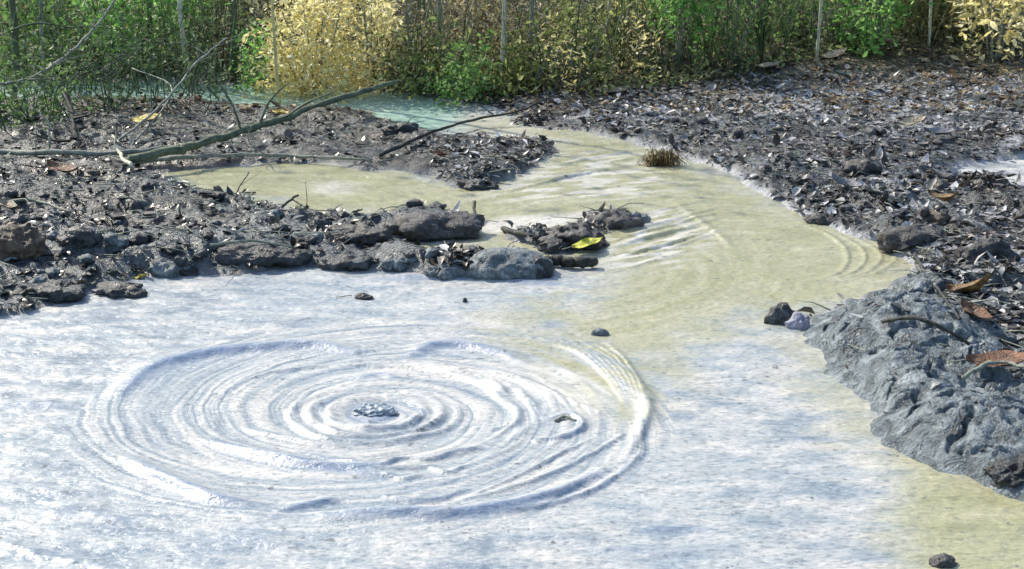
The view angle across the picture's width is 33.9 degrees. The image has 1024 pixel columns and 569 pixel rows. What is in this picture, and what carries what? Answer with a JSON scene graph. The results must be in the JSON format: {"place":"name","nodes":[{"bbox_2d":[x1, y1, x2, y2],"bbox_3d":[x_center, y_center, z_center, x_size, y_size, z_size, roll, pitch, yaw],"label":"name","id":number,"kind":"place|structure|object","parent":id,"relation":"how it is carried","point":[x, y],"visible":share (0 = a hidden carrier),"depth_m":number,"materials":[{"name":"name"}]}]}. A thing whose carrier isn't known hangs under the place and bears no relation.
{"place":"outdoors","nodes":[
{"label":"outdoors","id":0,"kind":"place"},
{"bbox_2d":[0,0,1023,456],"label":"ground","id":1,"kind":"structure","parent":0,"point":[416,162],"depth_m":6.99,"materials":[{"name":"soil"}]},
{"bbox_2d":[9,0,19,83],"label":"sapling","id":2,"kind":"object","parent":1,"relation":"on","point":[15,35],"visible":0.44,"depth_m":8.77,"materials":[{"name":"grey plant"}]},
{"bbox_2d":[0,221,46,259],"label":"boulder","id":3,"kind":"object","parent":1,"relation":"on","point":[27,240],"visible":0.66,"depth_m":5.20,"materials":[{"name":"stone"}]},
{"bbox_2d":[0,0,97,77],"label":"shrub","id":4,"kind":"object","parent":1,"relation":"on","point":[57,21],"visible":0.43,"depth_m":8.97,"materials":[{"name":"green plant"}]},
{"bbox_2d":[0,1,106,127],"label":"shrub","id":5,"kind":"object","parent":1,"relation":"on","point":[11,98],"visible":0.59,"depth_m":7.71,"materials":[{"name":"green plant"}]},
{"bbox_2d":[0,0,116,93],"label":"reed clump","id":6,"kind":"object","parent":1,"relation":"on","point":[25,53],"visible":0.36,"depth_m":8.50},
{"bbox_2d":[39,160,77,172],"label":"leaf","id":7,"kind":"object","parent":1,"relation":"on","point":[64,168],"visible":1,"depth_m":6.53,"materials":[{"name":"brown plant"}]},
{"bbox_2d":[0,3,119,133],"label":"shrub","id":8,"kind":"object","parent":1,"relation":"on","point":[43,40],"visible":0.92,"depth_m":7.48,"materials":[{"name":"green plant"}]},
{"bbox_2d":[0,15,113,35],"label":"leaning branch","id":9,"kind":"object","parent":8,"relation":"attached to","point":[30,24],"visible":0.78,"depth_m":7.70,"materials":[{"name":"grey plant"}]},
{"bbox_2d":[0,0,115,84],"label":"leaning branch","id":10,"kind":"object","parent":8,"relation":"attached to","point":[70,50],"visible":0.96,"depth_m":7.50,"materials":[{"name":"grey plant"}]},
{"bbox_2d":[29,91,91,142],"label":"leaning branch","id":11,"kind":"object","parent":1,"relation":"on","point":[75,132],"visible":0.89,"depth_m":7.16,"materials":[{"name":"grey plant"}]},
{"bbox_2d":[55,225,102,248],"bbox_3d":[-1.366,-0.140,5.299,0.152,0.099,0.095,0,16,0],"label":"mud clod","id":12,"kind":"object","parent":1,"relation":"on","point":[82,236],"visible":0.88,"depth_m":5.27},
{"bbox_2d":[28,0,141,112],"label":"shrub","id":13,"kind":"object","parent":1,"relation":"on","point":[108,85],"visible":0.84,"depth_m":7.91,"materials":[{"name":"green plant"}]},
{"bbox_2d":[0,105,215,156],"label":"fallen branch","id":14,"kind":"object","parent":1,"relation":"on","point":[11,152],"visible":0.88,"depth_m":6.79,"materials":[{"name":"wood"}]},
{"bbox_2d":[52,0,181,71],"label":"shrub","id":15,"kind":"object","parent":1,"relation":"on","point":[105,4],"visible":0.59,"depth_m":9.01,"materials":[{"name":"green plant"}]},
{"bbox_2d":[0,0,234,92],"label":"reed clump","id":16,"kind":"object","parent":1,"relation":"on","point":[83,83],"visible":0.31,"depth_m":8.60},
{"bbox_2d":[6,0,260,93],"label":"reed clump","id":17,"kind":"object","parent":1,"relation":"on","point":[193,68],"visible":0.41,"depth_m":8.59,"materials":[{"name":"plant"}]},
{"bbox_2d":[129,232,151,245],"bbox_3d":[-1.182,-0.139,5.342,0.076,0.061,0.058,-5,17,-17],"label":"mud crumb","id":18,"kind":"object","parent":1,"relation":"on","point":[139,238],"visible":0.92,"depth_m":5.32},
{"bbox_2d":[126,217,158,226],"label":"mud clod","id":19,"kind":"object","parent":1,"relation":"on","point":[132,221],"visible":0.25,"depth_m":5.67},
{"bbox_2d":[83,0,202,111],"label":"shrub","id":20,"kind":"object","parent":1,"relation":"on","point":[144,67],"visible":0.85,"depth_m":8.06,"materials":[{"name":"green plant"}]},
{"bbox_2d":[131,63,178,144],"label":"leaning branch","id":21,"kind":"object","parent":1,"relation":"on","point":[152,121],"visible":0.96,"depth_m":7.41,"materials":[{"name":"grey plant"}]},
{"bbox_2d":[105,0,219,70],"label":"shrub","id":22,"kind":"object","parent":1,"relation":"on","point":[188,10],"visible":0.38,"depth_m":9.18,"materials":[{"name":"green plant"}]},
{"bbox_2d":[107,21,253,145],"bbox_3d":[-1.597,-0.905,7.511,0.306,0.458,1.164,8,18,26],"label":"leaning branch","id":23,"kind":"object","parent":1,"relation":"on","point":[163,101],"visible":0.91,"depth_m":7.53,"materials":[{"name":"grey plant"}]},
{"bbox_2d":[177,0,190,82],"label":"sapling","id":24,"kind":"object","parent":1,"relation":"on","point":[179,8],"visible":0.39,"depth_m":8.77,"materials":[{"name":"grey plant"}]},
{"bbox_2d":[140,0,257,112],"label":"shrub","id":25,"kind":"object","parent":1,"relation":"on","point":[195,78],"visible":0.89,"depth_m":8.26,"materials":[{"name":"green plant"}]},
{"bbox_2d":[96,0,302,90],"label":"reed clump","id":26,"kind":"object","parent":1,"relation":"on","point":[193,17],"visible":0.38,"depth_m":8.69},
{"bbox_2d":[185,0,270,39],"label":"shrub","id":27,"kind":"object","parent":1,"relation":"on","point":[215,6],"visible":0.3,"depth_m":9.52,"materials":[{"name":"green plant"}]},
{"bbox_2d":[229,0,238,75],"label":"sapling","id":28,"kind":"object","parent":1,"relation":"on","point":[234,55],"visible":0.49,"depth_m":8.90,"materials":[{"name":"grey plant"}]},
{"bbox_2d":[135,118,371,164],"bbox_3d":[-1.044,-0.585,6.812,0.949,0.178,0.160,-1,16,-4],"label":"fallen branch","id":29,"kind":"object","parent":1,"relation":"on","point":[176,157],"visible":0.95,"depth_m":6.83,"materials":[{"name":"wood"}]},
{"bbox_2d":[224,3,288,94],"bbox_3d":[-1.336,-1.223,8.763,0.341,0.498,0.959,0,16,0],"label":"shrub","id":30,"kind":"object","parent":1,"relation":"on","point":[260,41],"visible":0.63,"depth_m":8.68,"materials":[{"name":"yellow plant"}]},
{"bbox_2d":[244,0,280,103],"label":"sapling","id":31,"kind":"object","parent":1,"relation":"on","point":[275,52],"visible":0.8,"depth_m":8.19,"materials":[{"name":"plant"}]},
{"bbox_2d":[127,72,399,162],"bbox_3d":[-0.945,-0.795,7.194,0.275,0.298,1.716,10,19,32],"label":"fallen pole","id":32,"kind":"object","parent":1,"relation":"on","point":[181,149],"visible":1,"depth_m":7.06,"materials":[{"name":"wood"}]},
{"bbox_2d":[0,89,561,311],"bbox_3d":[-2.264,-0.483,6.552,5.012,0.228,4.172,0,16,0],"label":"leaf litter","id":33,"kind":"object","parent":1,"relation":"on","point":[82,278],"visible":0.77,"depth_m":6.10,"materials":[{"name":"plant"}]},
{"bbox_2d":[226,0,401,104],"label":"shrub","id":34,"kind":"object","parent":1,"relation":"on","point":[310,67],"visible":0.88,"depth_m":8.48,"materials":[{"name":"yellow plant"}]},
{"bbox_2d":[324,0,411,93],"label":"shrub","id":35,"kind":"object","parent":1,"relation":"on","point":[376,14],"visible":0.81,"depth_m":8.55,"materials":[{"name":"yellow plant"}]},
{"bbox_2d":[381,122,418,136],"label":"mud clod","id":36,"kind":"object","parent":1,"relation":"on","point":[391,129],"visible":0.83,"depth_m":7.30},
{"bbox_2d":[367,8,450,101],"bbox_3d":[-0.504,-1.157,8.488,0.453,0.461,0.897,0,16,0],"label":"shrub","id":37,"kind":"object","parent":1,"relation":"on","point":[409,86],"visible":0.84,"depth_m":8.42,"materials":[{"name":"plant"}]},
{"bbox_2d":[336,0,482,93],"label":"reed clump","id":38,"kind":"object","parent":1,"relation":"on","point":[394,40],"visible":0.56,"depth_m":8.60,"materials":[{"name":"plant"}]},
{"bbox_2d":[365,94,546,156],"bbox_3d":[-0.336,-0.764,7.487,0.379,0.144,1.285,10,19,32],"label":"fallen branch","id":39,"kind":"object","parent":1,"relation":"on","point":[394,148],"visible":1,"depth_m":7.39,"materials":[{"name":"wood"}]},
{"bbox_2d":[380,0,534,89],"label":"reed clump","id":40,"kind":"object","parent":1,"relation":"on","point":[438,27],"visible":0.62,"depth_m":8.56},
{"bbox_2d":[405,17,517,106],"bbox_3d":[-0.252,-1.104,8.343,0.565,0.406,0.941,0,16,0],"label":"shrub","id":41,"kind":"object","parent":1,"relation":"on","point":[460,81],"visible":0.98,"depth_m":8.24,"materials":[{"name":"green plant"}]},
{"bbox_2d":[401,0,544,68],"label":"shrub","id":42,"kind":"object","parent":1,"relation":"on","point":[455,30],"visible":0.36,"depth_m":9.00,"materials":[{"name":"green plant"}]},
{"bbox_2d":[381,0,583,93],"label":"reed clump","id":43,"kind":"object","parent":1,"relation":"on","point":[491,39],"visible":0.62,"depth_m":8.47,"materials":[{"name":"plant"}]},
{"bbox_2d":[499,0,505,88],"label":"sapling","id":44,"kind":"object","parent":1,"relation":"on","point":[502,59],"visible":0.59,"depth_m":8.45,"materials":[{"name":"grey plant"}]},
{"bbox_2d":[0,80,1023,568],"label":"mud pool","id":45,"kind":"structure","parent":1,"relation":"on","point":[200,422],"depth_m":4.09,"materials":[{"name":"liquid"}]},
{"bbox_2d":[11,279,86,303],"bbox_3d":[-1.375,0.030,4.993,0.230,0.079,0.138,0,16,0],"label":"mud mound","id":46,"kind":"object","parent":45,"relation":"on","point":[58,291],"visible":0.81,"depth_m":4.95,"materials":[{"name":"soil"}]},
{"bbox_2d":[91,281,147,298],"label":"mud clod","id":47,"kind":"object","parent":45,"relation":"on","point":[116,289],"visible":0.87,"depth_m":5.01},
{"bbox_2d":[148,255,193,277],"bbox_3d":[-1.071,-0.056,5.276,0.159,0.077,0.133,-9,18,-28],"label":"mud clod","id":48,"kind":"object","parent":45,"relation":"on","point":[172,270],"visible":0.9,"depth_m":5.23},
{"bbox_2d":[178,263,198,276],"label":"mud clod","id":49,"kind":"object","parent":45,"relation":"on","point":[193,271],"visible":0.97,"depth_m":5.24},
{"bbox_2d":[210,242,312,267],"bbox_3d":[-0.804,-0.089,5.356,0.347,0.091,0.165,0,16,0],"label":"mud mound","id":50,"kind":"object","parent":45,"relation":"on","point":[258,254],"visible":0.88,"depth_m":5.30,"materials":[{"name":"soil"}]},
{"bbox_2d":[210,239,294,247],"bbox_3d":[-0.823,-0.127,5.329,0.266,0.033,0.023,-3,16,-9],"label":"stick","id":51,"kind":"object","parent":50,"relation":"on","point":[231,242],"visible":1,"depth_m":5.33,"materials":[{"name":"wood"}]},
{"bbox_2d":[317,253,374,271],"bbox_3d":[-0.524,-0.064,5.331,0.199,0.069,0.114,0,16,0],"label":"mud clod","id":52,"kind":"object","parent":45,"relation":"on","point":[347,262],"visible":0.98,"depth_m":5.29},
{"bbox_2d":[327,224,395,245],"bbox_3d":[-0.520,-0.159,5.545,0.283,0.082,0.141,0,16,0],"label":"mud mound","id":53,"kind":"object","parent":45,"relation":"on","point":[373,235],"visible":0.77,"depth_m":5.50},
{"bbox_2d":[352,402,398,416],"bbox_3d":[-0.333,0.307,4.067,0.105,0.032,0.087,-8,17,-25],"label":"mud bubble","id":54,"kind":"object","parent":45,"relation":"on","point":[376,409],"visible":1,"depth_m":4.05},
{"bbox_2d":[392,256,416,271],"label":"mud clod","id":55,"kind":"object","parent":45,"relation":"on","point":[399,265],"visible":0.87,"depth_m":5.29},
{"bbox_2d":[384,210,484,241],"bbox_3d":[-0.288,-0.190,5.740,0.394,0.133,0.239,0,16,0],"label":"mud mound","id":56,"kind":"object","parent":45,"relation":"on","point":[423,226],"visible":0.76,"depth_m":5.67,"materials":[{"name":"soil"}]},
{"bbox_2d":[423,263,468,279],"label":"mud clod","id":57,"kind":"object","parent":45,"relation":"on","point":[444,272],"visible":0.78,"depth_m":5.21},
{"bbox_2d":[457,178,498,190],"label":"mud clod","id":58,"kind":"object","parent":45,"relation":"on","point":[473,184],"visible":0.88,"depth_m":6.43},
{"bbox_2d":[466,247,554,279],"bbox_3d":[-0.015,-0.049,5.270,0.301,0.140,0.211,0,16,0],"label":"mud coated stone","id":59,"kind":"object","parent":45,"relation":"in","point":[503,263],"visible":0.77,"depth_m":5.19,"materials":[{"name":"stone"}]},
{"bbox_2d":[500,226,539,240],"bbox_3d":[0.018,-0.174,5.678,0.048,0.040,0.240,-9,18,-30],"label":"log","id":60,"kind":"object","parent":45,"relation":"on","point":[505,229],"visible":1,"depth_m":5.63,"materials":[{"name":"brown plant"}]},
{"bbox_2d":[532,254,553,278],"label":"stone","id":61,"kind":"object","parent":45,"relation":"on","point":[547,271],"visible":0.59,"depth_m":5.21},
{"bbox_2d":[545,254,598,267],"bbox_3d":[0.182,-0.071,5.323,0.179,0.042,0.062,3,16,10],"label":"log","id":62,"kind":"object","parent":45,"relation":"on","point":[568,261],"visible":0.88,"depth_m":5.31,"materials":[{"name":"wood"}]},
{"bbox_2d":[636,147,690,169],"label":"grass tuft","id":63,"kind":"object","parent":45,"relation":"on","point":[669,158],"visible":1,"depth_m":6.85,"materials":[{"name":"plant"}]},
{"bbox_2d":[764,302,794,325],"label":"stone","id":64,"kind":"object","parent":45,"relation":"in","point":[780,313],"visible":0.6,"depth_m":4.73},
{"bbox_2d":[784,311,809,329],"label":"mud clod","id":65,"kind":"object","parent":45,"relation":"on","point":[798,321],"visible":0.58,"depth_m":4.70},
{"bbox_2d":[803,212,836,225],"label":"mud clod","id":66,"kind":"object","parent":45,"relation":"on","point":[817,218],"visible":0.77,"depth_m":5.88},
{"bbox_2d":[929,553,956,567],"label":"stone","id":67,"kind":"object","parent":45,"relation":"on","point":[943,560],"visible":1,"depth_m":3.23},
{"bbox_2d":[0,0,1023,94],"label":"undergrowth","id":68,"kind":"object","parent":1,"relation":"on","point":[652,76],"depth_m":9.14,"materials":[{"name":"plant"}]},
{"bbox_2d":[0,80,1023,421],"bbox_3d":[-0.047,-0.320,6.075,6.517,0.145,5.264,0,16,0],"label":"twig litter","id":69,"kind":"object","parent":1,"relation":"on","point":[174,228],"visible":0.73,"depth_m":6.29,"materials":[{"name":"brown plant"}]},
{"bbox_2d":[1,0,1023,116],"bbox_3d":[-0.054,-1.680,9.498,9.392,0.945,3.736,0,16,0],"label":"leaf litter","id":70,"kind":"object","parent":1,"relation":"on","point":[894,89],"visible":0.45,"depth_m":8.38,"materials":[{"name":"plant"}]},
{"bbox_2d":[472,10,571,97],"bbox_3d":[0.047,-1.184,8.504,0.506,0.495,0.950,0,16,0],"label":"shrub","id":71,"kind":"object","parent":1,"relation":"on","point":[517,76],"visible":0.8,"depth_m":8.41,"materials":[{"name":"green plant"}]},
{"bbox_2d":[444,0,605,82],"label":"reed clump","id":72,"kind":"object","parent":1,"relation":"on","point":[578,12],"visible":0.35,"depth_m":8.66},
{"bbox_2d":[537,238,568,253],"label":"mud clod","id":73,"kind":"object","parent":1,"relation":"on","point":[551,246],"visible":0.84,"depth_m":5.50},
{"bbox_2d":[521,6,599,98],"bbox_3d":[0.245,-1.182,8.559,0.416,0.453,0.938,0,16,0],"label":"shrub","id":74,"kind":"object","parent":1,"relation":"on","point":[568,66],"visible":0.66,"depth_m":8.52,"materials":[{"name":"plant"}]},
{"bbox_2d":[536,222,609,250],"bbox_3d":[0.205,-0.151,5.598,0.253,0.112,0.192,0,16,0],"label":"mud clod","id":75,"kind":"object","parent":1,"relation":"on","point":[571,233],"visible":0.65,"depth_m":5.55,"materials":[{"name":"soil"}]},
{"bbox_2d":[562,236,602,249],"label":"leaf","id":76,"kind":"object","parent":75,"relation":"on","point":[583,243],"visible":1,"depth_m":5.50,"materials":[{"name":"yellow plant"}]},
{"bbox_2d":[518,0,639,98],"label":"shrub","id":77,"kind":"object","parent":1,"relation":"on","point":[567,9],"visible":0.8,"depth_m":8.51,"materials":[{"name":"green plant"}]},
{"bbox_2d":[506,0,689,74],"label":"reed clump","id":78,"kind":"object","parent":1,"relation":"on","point":[608,37],"visible":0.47,"depth_m":8.87,"materials":[{"name":"plant"}]},
{"bbox_2d":[587,208,643,229],"bbox_3d":[0.358,-0.203,5.841,0.205,0.120,0.145,0,16,0],"label":"mud clod","id":79,"kind":"object","parent":1,"relation":"on","point":[614,219],"visible":0.51,"depth_m":5.80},
{"bbox_2d":[577,0,665,57],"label":"shrub","id":80,"kind":"object","parent":1,"relation":"on","point":[619,11],"visible":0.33,"depth_m":9.16,"materials":[{"name":"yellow plant"}]},
{"bbox_2d":[610,2,678,78],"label":"shrub","id":81,"kind":"object","parent":1,"relation":"on","point":[643,37],"visible":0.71,"depth_m":8.85,"materials":[{"name":"yellow plant"}]},
{"bbox_2d":[577,0,723,72],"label":"reed clump","id":82,"kind":"object","parent":1,"relation":"on","point":[686,37],"visible":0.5,"depth_m":8.95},
{"bbox_2d":[645,0,726,67],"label":"shrub","id":83,"kind":"object","parent":1,"relation":"on","point":[681,4],"visible":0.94,"depth_m":8.89,"materials":[{"name":"green plant"}]},
{"bbox_2d":[618,0,821,70],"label":"reed clump","id":84,"kind":"object","parent":1,"relation":"on","point":[740,49],"visible":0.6,"depth_m":9.02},
{"bbox_2d":[430,15,1023,450],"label":"leaf litter","id":85,"kind":"object","parent":1,"relation":"on","point":[996,305],"visible":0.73,"depth_m":6.84,"materials":[{"name":"plant"}]},
{"bbox_2d":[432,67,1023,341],"bbox_3d":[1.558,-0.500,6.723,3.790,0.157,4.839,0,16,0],"label":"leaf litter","id":86,"kind":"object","parent":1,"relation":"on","point":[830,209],"visible":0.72,"depth_m":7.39,"materials":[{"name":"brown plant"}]},
{"bbox_2d":[681,0,787,65],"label":"shrub","id":87,"kind":"object","parent":1,"relation":"on","point":[735,18],"visible":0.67,"depth_m":9.05,"materials":[{"name":"green plant"}]},
{"bbox_2d":[740,0,785,63],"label":"shrub","id":88,"kind":"object","parent":1,"relation":"on","point":[761,45],"visible":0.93,"depth_m":9.06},
{"bbox_2d":[755,0,833,43],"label":"shrub","id":89,"kind":"object","parent":1,"relation":"on","point":[796,8],"visible":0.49,"depth_m":9.51,"materials":[{"name":"green plant"}]},
{"bbox_2d":[752,0,865,51],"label":"reed clump","id":90,"kind":"object","parent":1,"relation":"on","point":[785,28],"visible":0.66,"depth_m":9.35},
{"bbox_2d":[815,0,822,62],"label":"sapling","id":91,"kind":"object","parent":1,"relation":"on","point":[819,30],"visible":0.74,"depth_m":9.15,"materials":[{"name":"grey plant"}]},
{"bbox_2d":[809,0,878,49],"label":"shrub","id":92,"kind":"object","parent":1,"relation":"on","point":[840,12],"visible":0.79,"depth_m":9.40,"materials":[{"name":"green plant"}]},
{"bbox_2d":[821,173,867,187],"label":"leaf","id":93,"kind":"object","parent":1,"relation":"on","point":[843,181],"visible":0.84,"depth_m":6.24,"materials":[{"name":"grey plant"}]},
{"bbox_2d":[842,158,882,174],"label":"mud clod","id":94,"kind":"object","parent":1,"relation":"on","point":[857,165],"visible":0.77,"depth_m":6.44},
{"bbox_2d":[836,0,934,57],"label":"shrub","id":95,"kind":"object","parent":1,"relation":"on","point":[886,23],"visible":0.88,"depth_m":9.35,"materials":[{"name":"green plant"}]},
{"bbox_2d":[876,223,943,252],"bbox_3d":[1.304,-0.144,5.495,0.231,0.115,0.135,0,16,0],"label":"mud clod","id":96,"kind":"object","parent":1,"relation":"on","point":[890,239],"visible":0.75,"depth_m":5.46,"materials":[{"name":"soil"}]},
{"bbox_2d":[802,276,1023,501],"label":"mud bank","id":97,"kind":"structure","parent":1,"relation":"on","point":[998,430],"depth_m":4.12,"materials":[{"name":"soil"}]},
{"bbox_2d":[881,315,969,345],"bbox_3d":[1.039,0.108,4.237,0.235,0.061,0.035,11,19,33],"label":"stick","id":98,"kind":"object","parent":97,"relation":"on","point":[923,320],"visible":1,"depth_m":4.21,"materials":[{"name":"wood"}]},
{"bbox_2d":[913,248,960,320],"bbox_3d":[1.234,-0.023,4.835,0.072,0.152,1.065,1,16,5],"label":"stick","id":99,"kind":"object","parent":97,"relation":"on","point":[921,266],"visible":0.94,"depth_m":4.79,"materials":[{"name":"wood"}]},
{"bbox_2d":[942,272,990,292],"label":"leaf","id":100,"kind":"object","parent":97,"relation":"on","point":[974,286],"visible":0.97,"depth_m":4.70,"materials":[{"name":"brown plant"}]},
{"bbox_2d":[951,297,993,319],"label":"leaf","id":101,"kind":"object","parent":97,"relation":"on","point":[979,312],"visible":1,"depth_m":4.45,"materials":[{"name":"brown plant"}]},
{"bbox_2d":[947,350,1023,366],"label":"leaf","id":102,"kind":"object","parent":97,"relation":"on","point":[1016,357],"visible":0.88,"depth_m":4.14,"materials":[{"name":"brown plant"}]},
{"bbox_2d":[961,360,1023,380],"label":"stick","id":103,"kind":"object","parent":97,"relation":"on","point":[965,376],"visible":1,"depth_m":4.05,"materials":[{"name":"wood"}]},
{"bbox_2d":[982,456,1023,488],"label":"boulder","id":104,"kind":"object","parent":97,"relation":"on","point":[1008,471],"visible":0.99,"depth_m":3.58,"materials":[{"name":"stone"}]},
{"bbox_2d":[865,0,988,27],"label":"shrub","id":105,"kind":"object","parent":1,"relation":"on","point":[937,14],"visible":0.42,"depth_m":9.63,"materials":[{"name":"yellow plant"}]},
{"bbox_2d":[866,0,987,46],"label":"reed clump","id":106,"kind":"object","parent":1,"relation":"on","point":[937,3],"visible":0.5,"depth_m":9.53,"materials":[{"name":"plant"}]},
{"bbox_2d":[917,209,951,225],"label":"mud clod","id":107,"kind":"object","parent":1,"relation":"on","point":[939,218],"visible":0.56,"depth_m":5.65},
{"bbox_2d":[912,126,958,134],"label":"leaf","id":108,"kind":"object","parent":1,"relation":"on","point":[941,130],"visible":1,"depth_m":7.25,"materials":[{"name":"grey plant"}]},
{"bbox_2d":[905,0,1020,45],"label":"reed clump","id":109,"kind":"object","parent":1,"relation":"on","point":[952,19],"visible":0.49,"depth_m":9.57,"materials":[{"name":"plant"}]},
{"bbox_2d":[943,0,1023,62],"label":"shrub","id":110,"kind":"object","parent":1,"relation":"on","point":[1003,13],"visible":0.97,"depth_m":9.19,"materials":[{"name":"yellow plant"}]},
{"bbox_2d":[957,235,1021,265],"bbox_3d":[1.458,-0.077,5.134,0.189,0.160,0.143,6,17,21],"label":"stone","id":111,"kind":"object","parent":1,"relation":"on","point":[992,246],"visible":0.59,"depth_m":5.08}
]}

